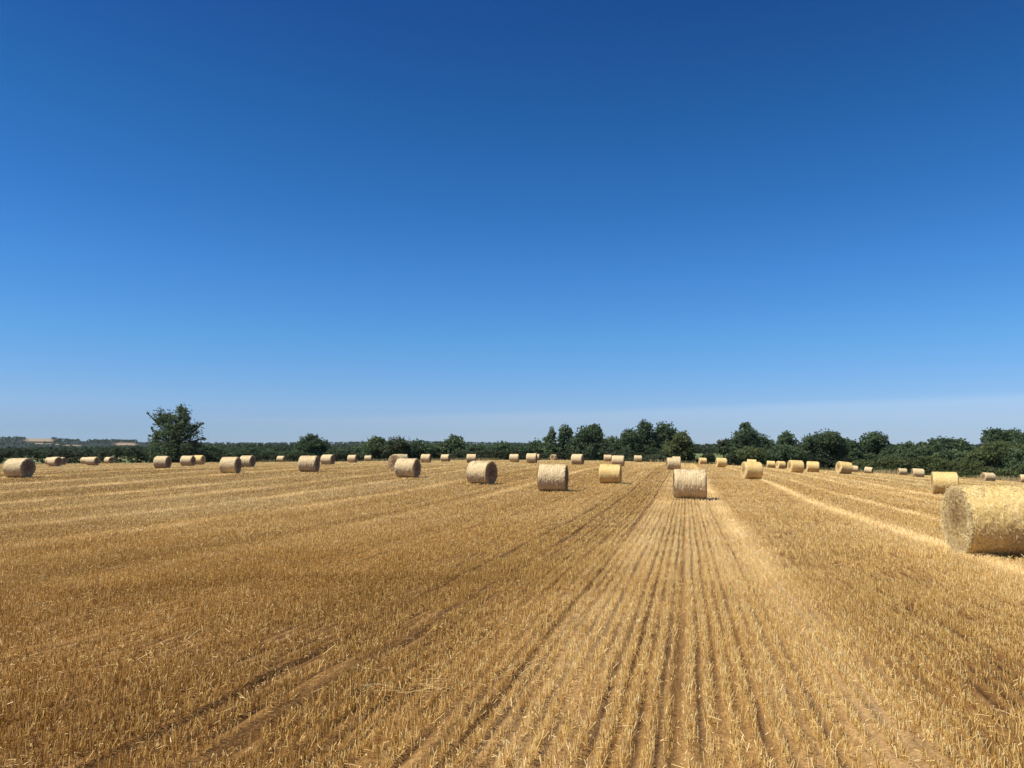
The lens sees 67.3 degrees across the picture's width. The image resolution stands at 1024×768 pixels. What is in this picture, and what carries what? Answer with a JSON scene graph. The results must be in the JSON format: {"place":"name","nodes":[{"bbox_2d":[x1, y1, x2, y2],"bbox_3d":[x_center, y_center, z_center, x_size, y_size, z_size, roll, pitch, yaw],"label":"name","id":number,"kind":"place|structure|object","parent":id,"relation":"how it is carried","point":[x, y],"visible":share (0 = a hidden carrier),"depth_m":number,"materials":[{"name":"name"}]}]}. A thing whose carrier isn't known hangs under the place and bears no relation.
{"place":"outdoors","nodes":[
{"label":"outdoors","id":0,"kind":"place"},
{"bbox_2d":[0,439,491,448],"bbox_3d":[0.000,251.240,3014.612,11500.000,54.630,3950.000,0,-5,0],"label":"hills","id":1,"kind":"structure","parent":0,"point":[41,442],"depth_m":2194.27,"materials":[{"name":"green plant"}]},
{"bbox_2d":[0,436,710,444],"bbox_3d":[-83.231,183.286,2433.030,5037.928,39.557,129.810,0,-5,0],"label":"ridge woodland","id":2,"kind":"object","parent":1,"relation":"on","point":[70,440],"visible":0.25,"depth_m":2413.59,"materials":[{"name":"green plant"}]},
{"bbox_2d":[0,436,896,449],"bbox_3d":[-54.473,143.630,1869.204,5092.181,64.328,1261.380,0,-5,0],"label":"hill woodland","id":3,"kind":"object","parent":1,"relation":"on","point":[61,443],"visible":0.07,"depth_m":2107.47,"materials":[{"name":"green plant"}]},
{"bbox_2d":[0,454,1018,477],"bbox_3d":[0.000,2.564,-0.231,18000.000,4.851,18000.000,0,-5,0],"label":"ground","id":4,"kind":"structure","parent":0,"point":[716,456],"depth_m":202.15,"materials":[{"name":"beige soil"}]},
{"bbox_2d":[0,447,143,462],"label":"hedge","id":5,"kind":"object","parent":4,"relation":"on","point":[66,454],"visible":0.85,"depth_m":156.48,"materials":[{"name":"green plant"}]},
{"bbox_2d":[143,402,206,462],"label":"ash tree","id":6,"kind":"object","parent":4,"relation":"on","point":[174,430],"visible":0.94,"depth_m":156.92,"materials":[{"name":"green plant"}]},
{"bbox_2d":[134,451,359,462],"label":"hedge","id":7,"kind":"object","parent":4,"relation":"on","point":[268,457],"visible":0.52,"depth_m":164.03,"materials":[{"name":"green plant"}]},
{"bbox_2d":[146,443,362,461],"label":"scrub","id":8,"kind":"object","parent":4,"relation":"on","point":[252,451],"visible":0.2,"depth_m":172.78,"materials":[{"name":"green plant"}]},
{"bbox_2d":[294,433,328,452],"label":"oak tree","id":9,"kind":"object","parent":4,"relation":"on","point":[310,441],"visible":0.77,"depth_m":176.52,"materials":[{"name":"green plant"}]},
{"bbox_2d":[358,435,385,455],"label":"thorn tree","id":10,"kind":"object","parent":4,"relation":"on","point":[372,445],"visible":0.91,"depth_m":170.66,"materials":[{"name":"green plant"}]},
{"bbox_2d":[380,435,409,458],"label":"thorn tree","id":11,"kind":"object","parent":4,"relation":"on","point":[397,446],"visible":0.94,"depth_m":169.48,"materials":[{"name":"green plant"}]},
{"bbox_2d":[402,438,436,457],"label":"thorn tree","id":12,"kind":"object","parent":4,"relation":"on","point":[418,447],"visible":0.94,"depth_m":170.73,"materials":[{"name":"green plant"}]},
{"bbox_2d":[351,449,491,460],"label":"hedge","id":13,"kind":"object","parent":4,"relation":"on","point":[375,455],"visible":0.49,"depth_m":171.94,"materials":[{"name":"green plant"}]},
{"bbox_2d":[355,443,488,460],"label":"scrub","id":14,"kind":"object","parent":4,"relation":"on","point":[479,448],"visible":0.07,"depth_m":180.34,"materials":[{"name":"green plant"}]},
{"bbox_2d":[428,434,470,458],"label":"oak tree","id":15,"kind":"object","parent":4,"relation":"on","point":[451,444],"visible":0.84,"depth_m":175.45,"materials":[{"name":"green plant"}]},
{"bbox_2d":[0,446,979,456],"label":"copse belt","id":16,"kind":"object","parent":4,"relation":"on","point":[697,451],"visible":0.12,"depth_m":314.45,"materials":[{"name":"green plant"}]},
{"bbox_2d":[1,443,982,456],"bbox_3d":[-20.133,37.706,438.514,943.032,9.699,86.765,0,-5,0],"label":"woodland","id":17,"kind":"object","parent":4,"relation":"on","point":[228,446],"visible":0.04,"depth_m":414.79,"materials":[{"name":"green plant"}]},
{"bbox_2d":[485,440,519,457],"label":"scrub tree","id":18,"kind":"object","parent":4,"relation":"on","point":[502,446],"visible":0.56,"depth_m":180.44,"materials":[{"name":"green plant"}]},
{"bbox_2d":[480,450,570,459],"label":"hedge","id":19,"kind":"object","parent":4,"relation":"on","point":[562,455],"visible":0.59,"depth_m":172.44,"materials":[{"name":"green plant"}]},
{"bbox_2d":[519,437,545,455],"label":"scrub tree","id":20,"kind":"object","parent":4,"relation":"on","point":[537,444],"visible":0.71,"depth_m":181.37,"materials":[{"name":"green plant"}]},
{"bbox_2d":[541,426,563,456],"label":"ash tree","id":21,"kind":"object","parent":4,"relation":"on","point":[550,443],"visible":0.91,"depth_m":175.32,"materials":[{"name":"green plant"}]},
{"bbox_2d":[476,442,629,459],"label":"scrub","id":22,"kind":"object","parent":4,"relation":"on","point":[619,446],"visible":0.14,"depth_m":176.34,"materials":[{"name":"green plant"}]},
{"bbox_2d":[556,424,573,459],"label":"ash tree","id":23,"kind":"object","parent":4,"relation":"on","point":[565,434],"visible":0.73,"depth_m":177.57,"materials":[{"name":"green plant"}]},
{"bbox_2d":[567,423,608,457],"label":"oak tree","id":24,"kind":"object","parent":4,"relation":"on","point":[589,439],"visible":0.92,"depth_m":168.21,"materials":[{"name":"green plant"}]},
{"bbox_2d":[568,447,633,460],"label":"hedge","id":25,"kind":"object","parent":4,"relation":"on","point":[612,452],"visible":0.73,"depth_m":165.96,"materials":[{"name":"green plant"}]},
{"bbox_2d":[605,435,617,446],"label":"scrub tree","id":26,"kind":"object","parent":4,"relation":"on","point":[611,439],"visible":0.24,"depth_m":203.54,"materials":[{"name":"green plant"}]},
{"bbox_2d":[616,427,645,453],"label":"oak tree","id":27,"kind":"object","parent":4,"relation":"on","point":[629,438],"visible":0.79,"depth_m":178.35,"materials":[{"name":"green plant"}]},
{"bbox_2d":[635,419,658,451],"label":"oak tree","id":28,"kind":"object","parent":4,"relation":"on","point":[644,429],"visible":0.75,"depth_m":181.23,"materials":[{"name":"green plant"}]},
{"bbox_2d":[629,453,667,461],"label":"elder bush","id":29,"kind":"object","parent":4,"relation":"on","point":[661,457],"visible":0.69,"depth_m":158.62,"materials":[{"name":"green plant"}]},
{"bbox_2d":[618,444,686,460],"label":"scrub","id":30,"kind":"object","parent":4,"relation":"on","point":[650,449],"visible":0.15,"depth_m":178.36,"materials":[{"name":"green plant"}]},
{"bbox_2d":[627,450,694,462],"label":"hedge","id":31,"kind":"object","parent":4,"relation":"on","point":[648,452],"visible":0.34,"depth_m":162.05,"materials":[{"name":"green plant"}]},
{"bbox_2d":[652,421,678,449],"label":"oak tree","id":32,"kind":"object","parent":4,"relation":"on","point":[663,432],"visible":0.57,"depth_m":183.00,"materials":[{"name":"green plant"}]},
{"bbox_2d":[660,430,695,461],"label":"field maple","id":33,"kind":"object","parent":4,"relation":"on","point":[681,446],"visible":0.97,"depth_m":156.57,"materials":[{"name":"green plant"}]},
{"bbox_2d":[700,450,715,463],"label":"elder bush","id":34,"kind":"object","parent":4,"relation":"on","point":[710,457],"visible":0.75,"depth_m":155.52,"materials":[{"name":"green plant"}]},
{"bbox_2d":[714,438,731,457],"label":"scrub tree","id":35,"kind":"object","parent":4,"relation":"on","point":[722,448],"visible":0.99,"depth_m":175.57,"materials":[{"name":"green plant"}]},
{"bbox_2d":[688,457,766,466],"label":"hedge","id":36,"kind":"object","parent":4,"relation":"on","point":[730,463],"visible":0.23,"depth_m":157.32,"materials":[{"name":"green plant"}]},
{"bbox_2d":[724,451,738,464],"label":"elder bush","id":37,"kind":"object","parent":4,"relation":"on","point":[732,457],"visible":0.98,"depth_m":155.41,"materials":[{"name":"green plant"}]},
{"bbox_2d":[727,421,766,451],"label":"oak tree","id":38,"kind":"object","parent":4,"relation":"on","point":[746,435],"visible":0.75,"depth_m":172.50,"materials":[{"name":"green plant"}]},
{"bbox_2d":[734,445,766,463],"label":"elder bush","id":39,"kind":"object","parent":4,"relation":"on","point":[746,453],"visible":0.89,"depth_m":155.01,"materials":[{"name":"green plant"}]},
{"bbox_2d":[759,434,774,451],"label":"oak tree","id":40,"kind":"object","parent":4,"relation":"on","point":[765,441],"visible":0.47,"depth_m":177.37,"materials":[{"name":"green plant"}]},
{"bbox_2d":[762,444,806,463],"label":"elder bush","id":41,"kind":"object","parent":4,"relation":"on","point":[778,451],"visible":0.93,"depth_m":153.42,"materials":[{"name":"green plant"}]},
{"bbox_2d":[775,430,798,447],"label":"ash tree","id":42,"kind":"object","parent":4,"relation":"on","point":[786,437],"visible":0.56,"depth_m":171.72,"materials":[{"name":"green plant"}]},
{"bbox_2d":[773,455,855,469],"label":"hedge","id":43,"kind":"object","parent":4,"relation":"on","point":[824,462],"visible":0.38,"depth_m":153.16,"materials":[{"name":"green plant"}]},
{"bbox_2d":[800,429,851,468],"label":"oak tree","id":44,"kind":"object","parent":4,"relation":"on","point":[825,444],"visible":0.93,"depth_m":154.53,"materials":[{"name":"green plant"}]},
{"bbox_2d":[785,445,866,470],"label":"scrub","id":45,"kind":"object","parent":4,"relation":"on","point":[856,453],"visible":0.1,"depth_m":159.55,"materials":[{"name":"green plant"}]},
{"bbox_2d":[841,437,866,457],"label":"oak tree","id":46,"kind":"object","parent":4,"relation":"on","point":[855,445],"visible":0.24,"depth_m":161.12,"materials":[{"name":"green plant"}]},
{"bbox_2d":[857,431,889,455],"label":"oak tree","id":47,"kind":"object","parent":4,"relation":"on","point":[875,441],"visible":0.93,"depth_m":162.63,"materials":[{"name":"green plant"}]},
{"bbox_2d":[878,444,898,455],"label":"scrub tree","id":48,"kind":"object","parent":4,"relation":"on","point":[888,449],"visible":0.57,"depth_m":159.11,"materials":[{"name":"green plant"}]},
{"bbox_2d":[860,446,933,472],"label":"scrub","id":49,"kind":"object","parent":4,"relation":"on","point":[908,452],"visible":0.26,"depth_m":155.44,"materials":[{"name":"green plant"}]},
{"bbox_2d":[894,440,920,454],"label":"oak tree","id":50,"kind":"object","parent":4,"relation":"on","point":[905,445],"visible":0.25,"depth_m":157.67,"materials":[{"name":"green plant"}]},
{"bbox_2d":[851,454,968,476],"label":"bramble hedge","id":51,"kind":"object","parent":4,"relation":"on","point":[942,466],"visible":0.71,"depth_m":143.39,"materials":[{"name":"green plant"}]},
{"bbox_2d":[927,435,975,452],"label":"oak tree","id":52,"kind":"object","parent":4,"relation":"on","point":[943,443],"visible":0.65,"depth_m":155.04,"materials":[{"name":"green plant"}]},
{"bbox_2d":[918,443,1023,475],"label":"scrub","id":53,"kind":"object","parent":4,"relation":"on","point":[1015,457],"visible":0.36,"depth_m":138.81,"materials":[{"name":"green plant"}]},
{"bbox_2d":[953,458,1023,478],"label":"bramble hedge","id":54,"kind":"object","parent":4,"relation":"on","point":[981,468],"visible":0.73,"depth_m":131.43,"materials":[{"name":"green plant"}]},
{"bbox_2d":[958,439,1023,467],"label":"field maple","id":55,"kind":"object","parent":4,"relation":"on","point":[984,453],"visible":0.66,"depth_m":139.41,"materials":[{"name":"green plant"}]},
{"bbox_2d":[979,427,1021,445],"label":"oak tree","id":56,"kind":"object","parent":4,"relation":"on","point":[1008,436],"visible":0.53,"depth_m":157.10,"materials":[{"name":"green plant"}]},
{"bbox_2d":[1015,431,1023,443],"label":"oak tree","id":57,"kind":"object","parent":4,"relation":"on","point":[1021,438],"visible":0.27,"depth_m":145.03,"materials":[{"name":"green plant"}]},
{"bbox_2d":[2,457,1018,480],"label":"verge grass","id":58,"kind":"structure","parent":0,"point":[1009,478],"depth_m":149.03,"materials":[{"name":"green plant"}]},
{"bbox_2d":[0,460,1023,767],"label":"stubble field","id":59,"kind":"structure","parent":0,"point":[310,685],"depth_m":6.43,"materials":[{"name":"brown plant"}]},
{"bbox_2d":[2,458,35,477],"bbox_3d":[-32.736,5.582,51.096,1.459,1.351,1.378,-1,-5,10],"label":"round bale","id":60,"kind":"object","parent":59,"relation":"on","point":[19,467],"visible":0.97,"depth_m":50.64,"materials":[{"name":"plant"}]},
{"bbox_2d":[47,457,62,465],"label":"round bale","id":61,"kind":"object","parent":59,"relation":"on","point":[54,461],"visible":0.91,"depth_m":98.38,"materials":[{"name":"plant"}]},
{"bbox_2d":[86,457,99,464],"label":"round bale","id":62,"kind":"object","parent":59,"relation":"on","point":[92,461],"visible":0.94,"depth_m":107.55,"materials":[{"name":"plant"}]},
{"bbox_2d":[104,457,113,462],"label":"round bale","id":63,"kind":"object","parent":59,"relation":"on","point":[108,459],"visible":0.89,"depth_m":143.96,"materials":[{"name":"plant"}]},
{"bbox_2d":[153,456,171,467],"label":"round bale","id":64,"kind":"object","parent":59,"relation":"on","point":[162,461],"visible":0.97,"depth_m":71.32,"materials":[{"name":"plant"}]},
{"bbox_2d":[180,456,195,465],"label":"round bale","id":65,"kind":"object","parent":59,"relation":"on","point":[187,460],"visible":0.98,"depth_m":89.61,"materials":[{"name":"plant"}]},
{"bbox_2d":[194,455,205,464],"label":"round bale","id":66,"kind":"object","parent":59,"relation":"on","point":[200,459],"visible":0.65,"depth_m":108.79,"materials":[{"name":"plant"}]},
{"bbox_2d":[219,457,241,473],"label":"round bale","id":67,"kind":"object","parent":59,"relation":"on","point":[231,465],"visible":0.96,"depth_m":55.60,"materials":[{"name":"plant"}]},
{"bbox_2d":[240,455,255,466],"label":"round bale","id":68,"kind":"object","parent":59,"relation":"on","point":[248,461],"visible":0.86,"depth_m":73.90,"materials":[{"name":"plant"}]},
{"bbox_2d":[276,456,285,461],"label":"round bale","id":69,"kind":"object","parent":59,"relation":"on","point":[281,458],"visible":0.96,"depth_m":145.77,"materials":[{"name":"plant"}]},
{"bbox_2d":[298,455,319,471],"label":"round bale","id":70,"kind":"object","parent":59,"relation":"on","point":[308,463],"visible":0.99,"depth_m":58.01,"materials":[{"name":"plant"}]},
{"bbox_2d":[320,454,334,464],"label":"round bale","id":71,"kind":"object","parent":59,"relation":"on","point":[329,459],"visible":0.89,"depth_m":91.84,"materials":[{"name":"plant"}]},
{"bbox_2d":[347,455,356,462],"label":"round bale","id":72,"kind":"object","parent":59,"relation":"on","point":[352,458],"visible":0.98,"depth_m":122.05,"materials":[{"name":"plant"}]},
{"bbox_2d":[388,454,407,470],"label":"round bale","id":73,"kind":"object","parent":59,"relation":"on","point":[392,460],"visible":0.48,"depth_m":60.84,"materials":[{"name":"plant"}]},
{"bbox_2d":[394,458,420,477],"bbox_3d":[-6.884,5.547,50.779,1.459,1.317,1.346,-1,-5,17],"label":"round bale","id":74,"kind":"object","parent":59,"relation":"on","point":[407,468],"visible":0.98,"depth_m":50.30,"materials":[{"name":"plant"}]},
{"bbox_2d":[421,454,431,462],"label":"round bale","id":75,"kind":"object","parent":59,"relation":"on","point":[426,458],"visible":0.98,"depth_m":114.06,"materials":[{"name":"plant"}]},
{"bbox_2d":[441,454,450,460],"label":"round bale","id":76,"kind":"object","parent":59,"relation":"on","point":[445,457],"visible":0.93,"depth_m":130.46,"materials":[{"name":"plant"}]},
{"bbox_2d":[466,454,475,462],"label":"round bale","id":77,"kind":"object","parent":59,"relation":"on","point":[470,457],"visible":0.77,"depth_m":108.84,"materials":[{"name":"plant"}]},
{"bbox_2d":[466,460,497,483],"bbox_3d":[-1.730,5.113,44.384,1.412,1.406,1.418,-2,-5,30],"label":"round bale","id":78,"kind":"object","parent":59,"relation":"on","point":[481,472],"visible":0.98,"depth_m":43.93,"materials":[{"name":"plant"}]},
{"bbox_2d":[0,459,1023,767],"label":"loose straw","id":79,"kind":"object","parent":59,"relation":"on","point":[528,573],"visible":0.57,"depth_m":13.31,"materials":[{"name":"beige plant"}]},
{"bbox_2d":[509,454,518,461],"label":"round bale","id":80,"kind":"object","parent":59,"relation":"on","point":[513,457],"visible":0.91,"depth_m":115.80,"materials":[{"name":"plant"}]},
{"bbox_2d":[526,453,537,462],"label":"round bale","id":81,"kind":"object","parent":59,"relation":"on","point":[531,457],"visible":0.98,"depth_m":104.07,"materials":[{"name":"plant"}]},
{"bbox_2d":[537,463,568,491],"bbox_3d":[2.054,4.687,38.434,1.468,1.426,1.448,0,-5,11],"label":"round bale","id":82,"kind":"object","parent":59,"relation":"on","point":[552,477],"visible":1,"depth_m":37.87,"materials":[{"name":"plant"}]},
{"bbox_2d":[571,454,583,464],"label":"round bale","id":83,"kind":"object","parent":59,"relation":"on","point":[577,458],"visible":0.96,"depth_m":91.78,"materials":[{"name":"plant"}]},
{"bbox_2d":[604,455,611,460],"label":"round bale","id":84,"kind":"object","parent":59,"relation":"on","point":[607,457],"visible":0.91,"depth_m":136.79,"materials":[{"name":"plant"}]},
{"bbox_2d":[598,464,621,482],"bbox_3d":[5.918,5.414,46.239,1.335,1.207,1.220,0,-5,14],"label":"round bale","id":85,"kind":"object","parent":59,"relation":"on","point":[610,473],"visible":0.97,"depth_m":45.77,"materials":[{"name":"plant"}]},
{"bbox_2d":[612,455,624,465],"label":"round bale","id":86,"kind":"object","parent":59,"relation":"on","point":[618,460],"visible":0.9,"depth_m":84.28,"materials":[{"name":"plant"}]},
{"bbox_2d":[634,455,641,461],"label":"round bale","id":87,"kind":"object","parent":59,"relation":"on","point":[637,458],"visible":0.92,"depth_m":138.51,"materials":[{"name":"plant"}]},
{"bbox_2d":[666,457,680,469],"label":"round bale","id":88,"kind":"object","parent":59,"relation":"on","point":[672,463],"visible":0.93,"depth_m":72.70,"materials":[{"name":"plant"}]},
{"bbox_2d":[673,468,706,499],"bbox_3d":[7.722,4.356,33.405,1.433,1.378,1.376,0,-5,11],"label":"round bale","id":89,"kind":"object","parent":59,"relation":"on","point":[689,483],"visible":1,"depth_m":32.86,"materials":[{"name":"plant"}]},
{"bbox_2d":[698,458,706,463],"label":"round bale","id":90,"kind":"object","parent":59,"relation":"on","point":[702,460],"visible":0.95,"depth_m":143.88,"materials":[{"name":"plant"}]},
{"bbox_2d":[715,458,726,466],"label":"round bale","id":91,"kind":"object","parent":59,"relation":"on","point":[720,462],"visible":0.95,"depth_m":99.63,"materials":[{"name":"plant"}]},
{"bbox_2d":[740,462,763,478],"bbox_3d":[17.223,6.220,55.230,1.292,1.305,1.337,2,-5,-3],"label":"round bale","id":92,"kind":"object","parent":59,"relation":"on","point":[751,470],"visible":0.99,"depth_m":54.72,"materials":[{"name":"plant"}]},
{"bbox_2d":[767,461,774,467],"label":"round bale","id":93,"kind":"object","parent":59,"relation":"on","point":[770,464],"visible":0.95,"depth_m":133.57,"materials":[{"name":"plant"}]},
{"bbox_2d":[775,461,785,468],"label":"round bale","id":94,"kind":"object","parent":59,"relation":"on","point":[780,464],"visible":0.94,"depth_m":121.93,"materials":[{"name":"plant"}]},
{"bbox_2d":[787,460,804,472],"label":"round bale","id":95,"kind":"object","parent":59,"relation":"on","point":[795,466],"visible":0.95,"depth_m":75.87,"materials":[{"name":"plant"}]},
{"bbox_2d":[806,461,819,471],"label":"round bale","id":96,"kind":"object","parent":59,"relation":"on","point":[812,466],"visible":0.95,"depth_m":86.81,"materials":[{"name":"plant"}]},
{"bbox_2d":[835,461,852,473],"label":"round bale","id":97,"kind":"object","parent":59,"relation":"on","point":[841,467],"visible":0.92,"depth_m":82.83,"materials":[{"name":"plant"}]},
{"bbox_2d":[864,467,872,473],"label":"round bale","id":98,"kind":"object","parent":59,"relation":"on","point":[869,470],"visible":0.98,"depth_m":130.69,"materials":[{"name":"plant"}]},
{"bbox_2d":[897,468,906,474],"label":"round bale","id":99,"kind":"object","parent":59,"relation":"on","point":[901,471],"visible":0.98,"depth_m":132.48,"materials":[{"name":"plant"}]},
{"bbox_2d":[911,468,924,476],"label":"round bale","id":100,"kind":"object","parent":59,"relation":"on","point":[915,472],"visible":0.87,"depth_m":101.90,"materials":[{"name":"plant"}]},
{"bbox_2d":[930,471,958,493],"bbox_3d":[22.566,5.183,40.094,1.233,1.245,1.236,-1,-5,23],"label":"round bale","id":101,"kind":"object","parent":59,"relation":"on","point":[941,482],"visible":0.84,"depth_m":39.71,"materials":[{"name":"plant"}]},
{"bbox_2d":[939,483,1023,555],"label":"round bale","id":102,"kind":"object","parent":59,"relation":"on","point":[985,519],"visible":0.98,"depth_m":13.67,"materials":[{"name":"plant"}]},
{"bbox_2d":[980,472,995,480],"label":"round bale","id":103,"kind":"object","parent":59,"relation":"on","point":[984,476],"visible":0.84,"depth_m":98.29,"materials":[{"name":"plant"}]},
{"bbox_2d":[0,0,1023,444],"label":"sky","id":104,"kind":"structure","parent":0,"point":[278,221],"materials":[{"name":"blue"}]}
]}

